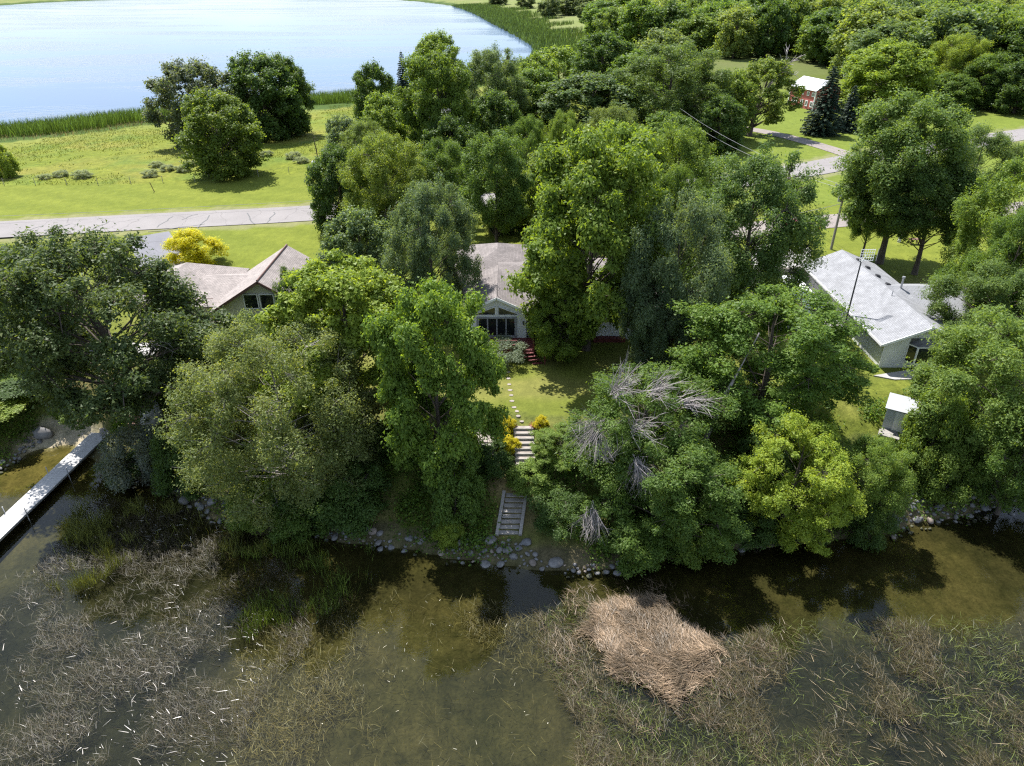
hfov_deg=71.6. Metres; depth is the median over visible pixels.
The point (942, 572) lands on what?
ground
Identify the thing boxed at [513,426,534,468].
steps
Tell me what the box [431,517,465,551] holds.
shrub
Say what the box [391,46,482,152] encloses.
maple tree
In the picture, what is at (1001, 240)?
ash tree
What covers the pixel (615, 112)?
ash tree
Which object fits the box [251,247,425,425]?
maple tree
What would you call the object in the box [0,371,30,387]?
shrub
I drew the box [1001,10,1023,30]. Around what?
woodland tree
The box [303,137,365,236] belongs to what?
maple tree
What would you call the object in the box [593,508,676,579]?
shrub
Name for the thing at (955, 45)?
ash tree
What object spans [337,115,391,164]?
ash tree
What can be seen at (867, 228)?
ash tree
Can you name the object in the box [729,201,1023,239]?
frontage drive
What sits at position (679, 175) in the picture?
ash tree
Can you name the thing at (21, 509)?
dock
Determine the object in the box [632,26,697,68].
ash tree
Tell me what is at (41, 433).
boulder
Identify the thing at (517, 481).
shrub
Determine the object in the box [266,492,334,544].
shrub
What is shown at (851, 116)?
spruce tree
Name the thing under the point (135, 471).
shrub
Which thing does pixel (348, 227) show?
maple tree
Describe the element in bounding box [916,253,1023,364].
ash tree
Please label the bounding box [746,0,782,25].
woodland tree
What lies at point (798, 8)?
woodland tree
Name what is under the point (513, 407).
stepping stones
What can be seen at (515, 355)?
shrub
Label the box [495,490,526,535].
steps
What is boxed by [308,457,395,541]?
shrub
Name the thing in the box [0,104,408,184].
meadow grass
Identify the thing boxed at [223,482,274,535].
shrub
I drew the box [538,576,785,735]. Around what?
reed fringe
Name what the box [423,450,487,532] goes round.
shrub
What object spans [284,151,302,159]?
weed clump
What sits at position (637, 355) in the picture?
ash tree
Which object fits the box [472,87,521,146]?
maple tree
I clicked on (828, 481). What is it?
boxelder tree
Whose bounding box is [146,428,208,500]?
shrub
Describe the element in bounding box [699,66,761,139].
maple tree
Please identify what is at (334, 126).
willow tree
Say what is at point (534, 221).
maple tree
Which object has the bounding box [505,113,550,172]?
ash tree
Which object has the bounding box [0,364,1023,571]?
undergrowth
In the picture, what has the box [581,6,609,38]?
woodland tree
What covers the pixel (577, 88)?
maple tree
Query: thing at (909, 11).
woodland tree
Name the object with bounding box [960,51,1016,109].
maple tree
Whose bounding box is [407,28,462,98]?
ash tree
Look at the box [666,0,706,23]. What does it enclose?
woodland tree
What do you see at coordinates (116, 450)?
shrub
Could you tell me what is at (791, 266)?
yard drive
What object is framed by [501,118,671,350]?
maple tree
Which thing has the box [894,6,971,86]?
woodland tree
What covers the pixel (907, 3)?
woodland tree
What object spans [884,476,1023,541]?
boulder bank
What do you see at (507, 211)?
maple tree
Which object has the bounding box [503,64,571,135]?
maple tree
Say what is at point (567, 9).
field tree
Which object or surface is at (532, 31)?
cattails
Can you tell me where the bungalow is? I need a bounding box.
[779,250,990,367]
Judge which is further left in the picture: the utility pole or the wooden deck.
the wooden deck
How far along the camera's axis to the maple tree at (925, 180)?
74.78 m
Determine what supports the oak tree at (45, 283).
on the ground at (942, 572)
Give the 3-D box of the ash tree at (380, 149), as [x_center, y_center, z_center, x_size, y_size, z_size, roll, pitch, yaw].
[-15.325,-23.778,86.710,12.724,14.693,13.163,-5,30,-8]
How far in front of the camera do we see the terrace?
52.59 m
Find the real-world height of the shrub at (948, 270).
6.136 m
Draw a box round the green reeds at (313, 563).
[225,534,381,645]
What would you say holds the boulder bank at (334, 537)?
on the ground at (942, 572)
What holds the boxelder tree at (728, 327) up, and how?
on the ground at (942, 572)
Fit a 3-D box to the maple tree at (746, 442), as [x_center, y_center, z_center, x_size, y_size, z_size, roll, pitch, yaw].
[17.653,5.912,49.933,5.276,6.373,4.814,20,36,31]
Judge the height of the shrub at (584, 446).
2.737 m
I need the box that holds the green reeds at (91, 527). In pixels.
[40,488,269,591]
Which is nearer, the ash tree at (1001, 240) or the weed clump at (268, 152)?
the ash tree at (1001, 240)
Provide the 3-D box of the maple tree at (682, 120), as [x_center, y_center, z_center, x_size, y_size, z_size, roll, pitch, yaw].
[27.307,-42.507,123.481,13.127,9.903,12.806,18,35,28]
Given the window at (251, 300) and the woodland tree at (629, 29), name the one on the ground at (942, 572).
the woodland tree at (629, 29)
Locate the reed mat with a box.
[574,590,728,705]
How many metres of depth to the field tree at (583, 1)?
593.56 m
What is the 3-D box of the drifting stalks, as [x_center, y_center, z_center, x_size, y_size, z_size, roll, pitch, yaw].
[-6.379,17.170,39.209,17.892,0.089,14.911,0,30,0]
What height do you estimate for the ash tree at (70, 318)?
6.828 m
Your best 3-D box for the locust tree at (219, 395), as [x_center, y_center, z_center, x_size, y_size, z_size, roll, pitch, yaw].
[-16.406,2.075,49.242,14.763,13.975,15.982,-5,30,-9]
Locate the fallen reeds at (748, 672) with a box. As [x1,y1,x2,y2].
[529,590,1023,765]
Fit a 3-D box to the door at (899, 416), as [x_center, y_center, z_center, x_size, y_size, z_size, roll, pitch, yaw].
[30.170,3.107,55.302,0.840,1.800,0.037,17,34,27]
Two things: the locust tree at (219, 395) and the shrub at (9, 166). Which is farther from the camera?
the shrub at (9, 166)
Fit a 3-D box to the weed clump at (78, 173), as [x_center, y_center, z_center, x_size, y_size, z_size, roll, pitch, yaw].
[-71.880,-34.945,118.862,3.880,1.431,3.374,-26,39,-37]
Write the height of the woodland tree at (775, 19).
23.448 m
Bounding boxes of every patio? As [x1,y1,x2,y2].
[133,343,155,355]
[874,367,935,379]
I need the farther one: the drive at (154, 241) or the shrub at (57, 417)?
the drive at (154, 241)
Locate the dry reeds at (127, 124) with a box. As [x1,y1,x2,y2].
[0,118,166,139]
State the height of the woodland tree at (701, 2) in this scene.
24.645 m
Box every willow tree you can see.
[223,306,274,361]
[319,112,360,180]
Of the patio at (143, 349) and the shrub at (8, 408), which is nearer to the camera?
the shrub at (8, 408)
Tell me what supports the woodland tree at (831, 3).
on the ground at (942, 572)
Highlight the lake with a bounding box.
[0,0,532,123]
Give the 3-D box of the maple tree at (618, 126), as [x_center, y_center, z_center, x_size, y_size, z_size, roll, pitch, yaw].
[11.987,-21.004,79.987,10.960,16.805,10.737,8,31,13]
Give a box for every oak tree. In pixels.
[0,218,240,435]
[140,55,252,148]
[567,27,636,98]
[728,43,806,136]
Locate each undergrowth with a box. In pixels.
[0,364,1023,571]
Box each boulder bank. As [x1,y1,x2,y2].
[98,463,228,528]
[314,527,425,555]
[437,534,537,569]
[534,557,638,578]
[699,538,770,555]
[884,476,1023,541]
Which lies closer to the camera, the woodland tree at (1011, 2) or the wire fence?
the wire fence
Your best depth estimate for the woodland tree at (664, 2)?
333.68 m
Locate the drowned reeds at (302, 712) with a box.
[225,587,549,765]
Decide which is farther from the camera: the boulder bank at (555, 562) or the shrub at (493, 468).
the shrub at (493, 468)
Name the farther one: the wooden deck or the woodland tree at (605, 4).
the woodland tree at (605, 4)
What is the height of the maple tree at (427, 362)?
16.202 m
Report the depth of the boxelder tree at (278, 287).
61.72 m
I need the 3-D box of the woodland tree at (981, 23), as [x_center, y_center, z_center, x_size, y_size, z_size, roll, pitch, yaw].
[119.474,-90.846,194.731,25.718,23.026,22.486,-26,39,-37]
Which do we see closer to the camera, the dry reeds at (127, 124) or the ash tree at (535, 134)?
the ash tree at (535, 134)
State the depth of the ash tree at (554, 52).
198.75 m
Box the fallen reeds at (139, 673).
[0,496,313,765]
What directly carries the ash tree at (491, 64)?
on the ground at (942, 572)
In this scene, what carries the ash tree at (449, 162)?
on the ground at (942, 572)
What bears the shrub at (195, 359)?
on the ground at (942, 572)
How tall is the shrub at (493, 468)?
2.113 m
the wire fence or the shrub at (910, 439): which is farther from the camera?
the wire fence
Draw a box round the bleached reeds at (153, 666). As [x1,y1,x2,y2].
[2,503,283,765]
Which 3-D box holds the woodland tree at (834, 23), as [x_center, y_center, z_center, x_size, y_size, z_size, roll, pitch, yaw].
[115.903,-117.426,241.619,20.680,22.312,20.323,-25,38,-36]
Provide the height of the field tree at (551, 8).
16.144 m
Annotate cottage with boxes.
[454,243,655,341]
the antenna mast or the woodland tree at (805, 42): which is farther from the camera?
the woodland tree at (805, 42)
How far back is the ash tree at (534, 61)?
173.18 m
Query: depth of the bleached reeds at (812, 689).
38.95 m
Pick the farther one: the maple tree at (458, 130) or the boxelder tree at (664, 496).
the maple tree at (458, 130)
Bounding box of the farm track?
[753,128,849,154]
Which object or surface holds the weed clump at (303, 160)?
on the ground at (942, 572)
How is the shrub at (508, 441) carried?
on the ground at (942, 572)
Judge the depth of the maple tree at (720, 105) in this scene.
131.41 m
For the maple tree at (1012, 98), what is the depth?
168.77 m
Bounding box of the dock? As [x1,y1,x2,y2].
[0,433,107,540]
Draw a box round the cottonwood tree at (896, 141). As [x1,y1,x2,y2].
[828,84,987,264]
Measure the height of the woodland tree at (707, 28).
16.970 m
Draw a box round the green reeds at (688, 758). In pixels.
[536,594,1023,765]
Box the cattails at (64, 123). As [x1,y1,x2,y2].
[0,82,411,137]
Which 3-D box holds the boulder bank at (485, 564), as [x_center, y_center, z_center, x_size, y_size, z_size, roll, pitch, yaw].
[-1.638,11.486,48.374,6.909,1.438,2.425,4,30,7]
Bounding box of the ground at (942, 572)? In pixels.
[0,0,1023,765]
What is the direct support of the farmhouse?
on the ground at (942, 572)
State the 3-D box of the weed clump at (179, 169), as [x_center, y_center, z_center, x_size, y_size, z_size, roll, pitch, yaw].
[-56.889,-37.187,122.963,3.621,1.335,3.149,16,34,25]
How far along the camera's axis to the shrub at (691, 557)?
46.86 m
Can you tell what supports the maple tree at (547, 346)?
on the ground at (942, 572)
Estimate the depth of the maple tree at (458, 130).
110.12 m
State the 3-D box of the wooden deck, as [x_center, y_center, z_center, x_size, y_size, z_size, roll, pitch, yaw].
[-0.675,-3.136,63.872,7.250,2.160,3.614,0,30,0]
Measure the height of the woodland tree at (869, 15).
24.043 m
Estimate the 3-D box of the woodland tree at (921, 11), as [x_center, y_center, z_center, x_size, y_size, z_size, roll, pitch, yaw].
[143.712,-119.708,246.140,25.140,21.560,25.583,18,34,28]
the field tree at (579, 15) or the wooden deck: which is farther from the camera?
the field tree at (579, 15)
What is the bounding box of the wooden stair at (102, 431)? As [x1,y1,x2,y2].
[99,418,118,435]
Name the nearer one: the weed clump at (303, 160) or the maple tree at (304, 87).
the weed clump at (303, 160)
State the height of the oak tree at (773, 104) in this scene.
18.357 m
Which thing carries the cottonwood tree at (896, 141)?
on the ground at (942, 572)
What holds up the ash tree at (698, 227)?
on the ground at (942, 572)
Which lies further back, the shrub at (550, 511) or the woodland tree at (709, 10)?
the woodland tree at (709, 10)
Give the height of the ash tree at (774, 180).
17.904 m
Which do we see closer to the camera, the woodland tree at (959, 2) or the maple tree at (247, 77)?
the maple tree at (247, 77)
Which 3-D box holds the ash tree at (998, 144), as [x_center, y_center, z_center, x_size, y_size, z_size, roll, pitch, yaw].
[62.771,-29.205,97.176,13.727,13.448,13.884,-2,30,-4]
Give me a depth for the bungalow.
65.47 m
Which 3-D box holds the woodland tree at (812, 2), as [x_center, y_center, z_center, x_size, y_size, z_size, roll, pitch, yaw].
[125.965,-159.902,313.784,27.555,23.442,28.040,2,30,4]
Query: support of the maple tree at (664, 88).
on the ground at (942, 572)
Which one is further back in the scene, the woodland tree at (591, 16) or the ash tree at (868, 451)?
the woodland tree at (591, 16)
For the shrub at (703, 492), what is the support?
on the ground at (942, 572)
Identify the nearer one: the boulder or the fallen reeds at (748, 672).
the fallen reeds at (748, 672)
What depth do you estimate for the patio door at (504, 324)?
64.69 m
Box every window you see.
[242,294,259,308]
[258,294,274,308]
[475,306,495,315]
[498,306,518,315]
[903,338,939,364]
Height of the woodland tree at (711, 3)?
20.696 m
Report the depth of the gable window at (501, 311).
64.08 m
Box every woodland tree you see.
[579,0,607,33]
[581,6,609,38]
[586,0,622,24]
[592,5,626,49]
[612,0,630,5]
[614,0,663,44]
[628,0,663,40]
[644,0,692,39]
[659,0,682,6]
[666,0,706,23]
[670,13,721,55]
[688,3,722,49]
[696,0,733,5]
[699,0,735,6]
[704,0,747,29]
[711,3,752,53]
[711,6,759,58]
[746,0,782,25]
[748,0,795,57]
[768,0,814,53]
[783,0,820,47]
[790,11,840,60]
[797,7,826,49]
[805,4,848,65]
[812,0,854,14]
[825,0,866,64]
[828,0,917,77]
[840,15,919,87]
[857,0,888,5]
[885,3,918,22]
[886,0,932,9]
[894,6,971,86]
[899,2,950,21]
[904,4,998,83]
[921,0,963,10]
[928,0,973,8]
[955,0,1023,86]
[955,1,1010,16]
[963,0,986,5]
[980,5,1016,17]
[981,24,1023,91]
[985,0,1022,8]
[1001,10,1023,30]
[1006,4,1023,11]
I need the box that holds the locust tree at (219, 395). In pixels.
[144,310,385,533]
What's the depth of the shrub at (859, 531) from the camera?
48.33 m
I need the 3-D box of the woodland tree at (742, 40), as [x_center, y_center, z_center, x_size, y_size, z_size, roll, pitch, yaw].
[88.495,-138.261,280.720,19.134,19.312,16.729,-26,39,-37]
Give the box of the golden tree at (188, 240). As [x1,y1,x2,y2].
[160,227,228,264]
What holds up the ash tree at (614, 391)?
on the ground at (942, 572)
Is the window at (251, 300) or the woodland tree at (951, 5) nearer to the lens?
the window at (251, 300)
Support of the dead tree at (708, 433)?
on the ground at (942, 572)
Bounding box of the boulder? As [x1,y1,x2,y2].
[33,426,53,439]
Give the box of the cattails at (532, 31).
[452,2,614,86]
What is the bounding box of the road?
[0,129,1023,236]
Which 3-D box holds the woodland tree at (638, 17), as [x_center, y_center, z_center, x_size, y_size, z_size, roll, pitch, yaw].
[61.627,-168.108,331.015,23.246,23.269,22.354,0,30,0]
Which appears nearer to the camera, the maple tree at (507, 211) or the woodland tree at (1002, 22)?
the maple tree at (507, 211)
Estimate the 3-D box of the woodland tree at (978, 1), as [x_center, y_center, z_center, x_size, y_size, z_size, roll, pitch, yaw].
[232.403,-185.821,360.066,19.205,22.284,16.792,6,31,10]
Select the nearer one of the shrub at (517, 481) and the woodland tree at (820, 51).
the shrub at (517, 481)
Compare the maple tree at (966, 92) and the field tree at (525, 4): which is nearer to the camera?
the maple tree at (966, 92)
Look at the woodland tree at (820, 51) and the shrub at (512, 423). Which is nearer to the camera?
the shrub at (512, 423)
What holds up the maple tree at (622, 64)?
on the ground at (942, 572)
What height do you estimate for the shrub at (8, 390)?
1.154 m
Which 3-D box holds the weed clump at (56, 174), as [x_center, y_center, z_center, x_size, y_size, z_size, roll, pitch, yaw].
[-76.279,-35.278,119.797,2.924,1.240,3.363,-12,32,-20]
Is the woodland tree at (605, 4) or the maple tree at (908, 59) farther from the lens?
the woodland tree at (605, 4)
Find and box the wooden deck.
[489,338,545,364]
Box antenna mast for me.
[844,249,875,325]
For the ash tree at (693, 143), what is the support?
on the ground at (942, 572)
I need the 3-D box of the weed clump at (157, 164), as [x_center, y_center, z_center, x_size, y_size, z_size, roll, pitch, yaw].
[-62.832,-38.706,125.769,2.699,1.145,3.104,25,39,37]
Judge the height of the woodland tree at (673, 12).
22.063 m
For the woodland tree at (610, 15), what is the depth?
326.65 m
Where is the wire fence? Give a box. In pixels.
[1,167,291,184]
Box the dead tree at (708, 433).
[703,333,759,440]
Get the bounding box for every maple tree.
[0,243,89,346]
[171,84,271,180]
[223,48,310,141]
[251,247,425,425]
[258,49,315,136]
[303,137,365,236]
[313,204,400,290]
[349,57,395,132]
[357,89,409,146]
[360,273,511,493]
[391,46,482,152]
[418,112,481,183]
[457,124,536,242]
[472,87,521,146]
[481,199,529,235]
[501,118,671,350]
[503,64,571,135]
[517,142,571,227]
[525,275,600,362]
[527,201,588,257]
[531,70,652,136]
[596,117,666,226]
[606,47,662,89]
[644,110,704,166]
[649,65,714,113]
[694,93,749,154]
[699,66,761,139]
[721,429,799,496]
[838,34,947,114]
[873,159,1003,274]
[928,69,982,109]
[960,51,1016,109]
[984,56,1023,114]
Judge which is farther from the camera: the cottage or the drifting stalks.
the cottage
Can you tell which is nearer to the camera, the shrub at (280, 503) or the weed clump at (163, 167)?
the shrub at (280, 503)
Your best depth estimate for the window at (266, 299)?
65.84 m
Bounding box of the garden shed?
[878,392,919,440]
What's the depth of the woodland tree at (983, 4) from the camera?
217.90 m
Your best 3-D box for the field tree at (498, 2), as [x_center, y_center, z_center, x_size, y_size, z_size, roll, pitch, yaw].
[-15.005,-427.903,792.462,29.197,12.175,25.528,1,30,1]
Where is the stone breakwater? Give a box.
[0,428,42,473]
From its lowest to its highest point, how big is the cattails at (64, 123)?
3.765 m
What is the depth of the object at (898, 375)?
60.67 m
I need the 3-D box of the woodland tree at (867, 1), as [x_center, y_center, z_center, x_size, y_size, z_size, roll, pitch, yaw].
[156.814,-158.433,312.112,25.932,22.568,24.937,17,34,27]
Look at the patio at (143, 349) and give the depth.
66.43 m
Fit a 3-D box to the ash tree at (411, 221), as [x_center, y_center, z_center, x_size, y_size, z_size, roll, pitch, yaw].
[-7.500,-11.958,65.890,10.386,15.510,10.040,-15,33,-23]
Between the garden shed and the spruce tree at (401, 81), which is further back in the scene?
the spruce tree at (401, 81)
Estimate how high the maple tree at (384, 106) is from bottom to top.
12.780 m
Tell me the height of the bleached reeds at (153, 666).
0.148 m
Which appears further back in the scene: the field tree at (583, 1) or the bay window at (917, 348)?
the field tree at (583, 1)
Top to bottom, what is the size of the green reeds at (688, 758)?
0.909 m
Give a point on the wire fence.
(137, 177)
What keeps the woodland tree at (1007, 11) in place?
on the ground at (942, 572)
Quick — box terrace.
[451,432,502,454]
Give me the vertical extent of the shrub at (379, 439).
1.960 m
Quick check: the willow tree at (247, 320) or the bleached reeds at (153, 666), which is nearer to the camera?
the bleached reeds at (153, 666)
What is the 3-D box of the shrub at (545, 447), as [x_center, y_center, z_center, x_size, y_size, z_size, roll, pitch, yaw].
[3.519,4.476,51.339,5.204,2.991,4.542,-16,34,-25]
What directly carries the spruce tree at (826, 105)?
on the ground at (942, 572)
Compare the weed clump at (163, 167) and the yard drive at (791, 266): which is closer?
the yard drive at (791, 266)
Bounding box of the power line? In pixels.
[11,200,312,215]
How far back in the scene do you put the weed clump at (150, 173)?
119.29 m
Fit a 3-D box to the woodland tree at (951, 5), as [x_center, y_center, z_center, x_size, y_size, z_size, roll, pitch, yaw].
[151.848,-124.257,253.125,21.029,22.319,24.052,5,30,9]
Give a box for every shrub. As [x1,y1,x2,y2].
[0,143,22,178]
[0,362,58,400]
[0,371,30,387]
[0,387,39,421]
[47,412,83,424]
[93,414,175,494]
[94,451,146,486]
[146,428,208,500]
[186,313,230,370]
[198,372,265,429]
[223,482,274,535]
[265,458,333,530]
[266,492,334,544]
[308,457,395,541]
[345,423,393,464]
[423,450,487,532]
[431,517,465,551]
[475,439,515,480]
[485,331,529,370]
[496,434,521,454]
[502,416,516,433]
[504,456,561,500]
[524,484,596,545]
[531,414,549,428]
[554,430,611,471]
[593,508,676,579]
[669,513,729,570]
[687,482,750,534]
[724,497,785,552]
[774,501,832,546]
[844,502,899,554]
[884,384,978,488]
[910,438,986,509]
[930,261,960,279]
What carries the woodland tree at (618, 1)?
on the ground at (942, 572)
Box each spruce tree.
[393,52,409,102]
[799,64,846,137]
[838,85,862,133]
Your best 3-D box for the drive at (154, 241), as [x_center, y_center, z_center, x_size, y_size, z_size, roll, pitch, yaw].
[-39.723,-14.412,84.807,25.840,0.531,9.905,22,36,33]
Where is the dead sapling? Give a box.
[308,129,317,158]
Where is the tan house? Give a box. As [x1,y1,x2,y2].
[135,244,322,340]
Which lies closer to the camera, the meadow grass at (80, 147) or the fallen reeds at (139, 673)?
the fallen reeds at (139, 673)
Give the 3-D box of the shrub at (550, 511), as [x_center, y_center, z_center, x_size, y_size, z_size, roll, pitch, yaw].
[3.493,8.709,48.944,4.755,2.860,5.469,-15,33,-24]
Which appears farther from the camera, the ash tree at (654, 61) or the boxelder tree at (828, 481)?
the ash tree at (654, 61)
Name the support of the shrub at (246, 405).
on the ground at (942, 572)
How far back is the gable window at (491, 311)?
64.08 m
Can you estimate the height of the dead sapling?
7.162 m
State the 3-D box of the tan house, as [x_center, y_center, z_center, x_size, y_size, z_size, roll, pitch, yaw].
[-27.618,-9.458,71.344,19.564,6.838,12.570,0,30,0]
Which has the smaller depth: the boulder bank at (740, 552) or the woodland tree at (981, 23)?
the boulder bank at (740, 552)
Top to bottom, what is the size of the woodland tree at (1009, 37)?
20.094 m
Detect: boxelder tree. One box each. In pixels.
[270,263,319,347]
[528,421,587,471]
[577,425,754,564]
[665,281,882,440]
[722,407,871,557]
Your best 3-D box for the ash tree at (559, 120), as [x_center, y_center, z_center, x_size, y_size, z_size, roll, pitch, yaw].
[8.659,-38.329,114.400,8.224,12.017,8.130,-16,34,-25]
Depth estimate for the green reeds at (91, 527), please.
49.72 m
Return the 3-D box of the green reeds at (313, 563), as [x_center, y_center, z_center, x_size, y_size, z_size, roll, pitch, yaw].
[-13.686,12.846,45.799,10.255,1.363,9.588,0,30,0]
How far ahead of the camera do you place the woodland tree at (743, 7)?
293.81 m
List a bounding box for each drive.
[126,231,248,270]
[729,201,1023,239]
[751,244,836,329]
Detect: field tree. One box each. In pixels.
[488,0,507,4]
[514,0,536,8]
[536,0,562,17]
[554,0,581,15]
[574,2,587,19]
[578,0,594,11]
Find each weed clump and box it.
[34,173,52,179]
[51,169,69,177]
[70,168,93,178]
[140,168,159,177]
[147,161,164,167]
[159,164,173,171]
[172,165,192,172]
[260,150,273,155]
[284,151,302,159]
[292,155,309,163]
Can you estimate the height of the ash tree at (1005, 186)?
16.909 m
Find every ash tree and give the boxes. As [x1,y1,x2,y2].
[14,293,100,332]
[335,128,433,228]
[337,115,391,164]
[366,134,414,206]
[378,167,484,325]
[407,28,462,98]
[408,135,480,229]
[465,40,532,129]
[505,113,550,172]
[518,50,560,91]
[535,44,578,88]
[541,108,586,150]
[554,351,745,544]
[581,99,643,138]
[608,37,737,130]
[614,183,738,360]
[617,257,696,375]
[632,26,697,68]
[650,114,728,210]
[657,160,713,274]
[672,134,834,315]
[826,433,920,535]
[846,184,889,257]
[898,297,1023,485]
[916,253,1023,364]
[923,30,996,99]
[929,118,1023,186]
[935,151,1023,278]
[955,402,1023,517]
[958,207,1023,319]
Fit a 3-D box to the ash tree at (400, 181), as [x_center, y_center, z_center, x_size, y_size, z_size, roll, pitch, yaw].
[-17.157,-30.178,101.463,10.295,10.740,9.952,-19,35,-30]
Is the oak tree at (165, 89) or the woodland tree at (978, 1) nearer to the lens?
the oak tree at (165, 89)
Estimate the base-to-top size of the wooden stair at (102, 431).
4.700 m
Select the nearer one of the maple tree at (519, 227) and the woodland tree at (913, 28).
the maple tree at (519, 227)
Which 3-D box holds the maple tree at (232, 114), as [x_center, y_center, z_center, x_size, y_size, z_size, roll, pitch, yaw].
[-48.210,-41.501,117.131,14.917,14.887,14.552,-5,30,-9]
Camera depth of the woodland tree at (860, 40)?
204.87 m
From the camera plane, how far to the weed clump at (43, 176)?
117.90 m
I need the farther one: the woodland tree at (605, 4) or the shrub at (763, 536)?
the woodland tree at (605, 4)
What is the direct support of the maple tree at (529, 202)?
on the ground at (942, 572)
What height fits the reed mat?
0.777 m
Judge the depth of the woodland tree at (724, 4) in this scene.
316.35 m
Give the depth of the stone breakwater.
58.60 m
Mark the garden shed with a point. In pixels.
(897, 405)
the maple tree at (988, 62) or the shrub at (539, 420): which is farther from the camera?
the maple tree at (988, 62)
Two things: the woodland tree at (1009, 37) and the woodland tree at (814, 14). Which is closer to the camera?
the woodland tree at (1009, 37)
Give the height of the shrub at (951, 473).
5.384 m
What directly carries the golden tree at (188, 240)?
on the ground at (942, 572)
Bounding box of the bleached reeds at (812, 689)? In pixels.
[538,601,1022,765]
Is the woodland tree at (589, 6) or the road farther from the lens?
the woodland tree at (589, 6)
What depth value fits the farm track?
144.48 m
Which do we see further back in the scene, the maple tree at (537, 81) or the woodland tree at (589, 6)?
the woodland tree at (589, 6)
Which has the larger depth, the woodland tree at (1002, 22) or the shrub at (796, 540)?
the woodland tree at (1002, 22)
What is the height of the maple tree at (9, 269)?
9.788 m
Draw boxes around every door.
[477,317,516,336]
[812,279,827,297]
[891,412,907,433]
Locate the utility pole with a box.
[830,183,846,249]
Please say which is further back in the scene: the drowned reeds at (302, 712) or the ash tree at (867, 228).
the ash tree at (867, 228)
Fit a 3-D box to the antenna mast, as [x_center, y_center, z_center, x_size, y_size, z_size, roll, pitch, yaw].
[31.500,-7.930,64.935,1.240,9.000,0.180,0,30,0]
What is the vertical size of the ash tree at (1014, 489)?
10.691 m
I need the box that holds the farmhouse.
[788,76,840,109]
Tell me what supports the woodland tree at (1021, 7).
on the ground at (942, 572)
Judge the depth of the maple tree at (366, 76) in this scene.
137.64 m
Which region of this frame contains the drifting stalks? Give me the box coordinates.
[251,600,522,748]
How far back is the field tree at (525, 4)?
701.58 m
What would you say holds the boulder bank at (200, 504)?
on the ground at (942, 572)
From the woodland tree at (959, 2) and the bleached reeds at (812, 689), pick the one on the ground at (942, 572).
the woodland tree at (959, 2)
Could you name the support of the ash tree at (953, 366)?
on the ground at (942, 572)
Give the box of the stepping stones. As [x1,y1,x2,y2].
[506,371,523,422]

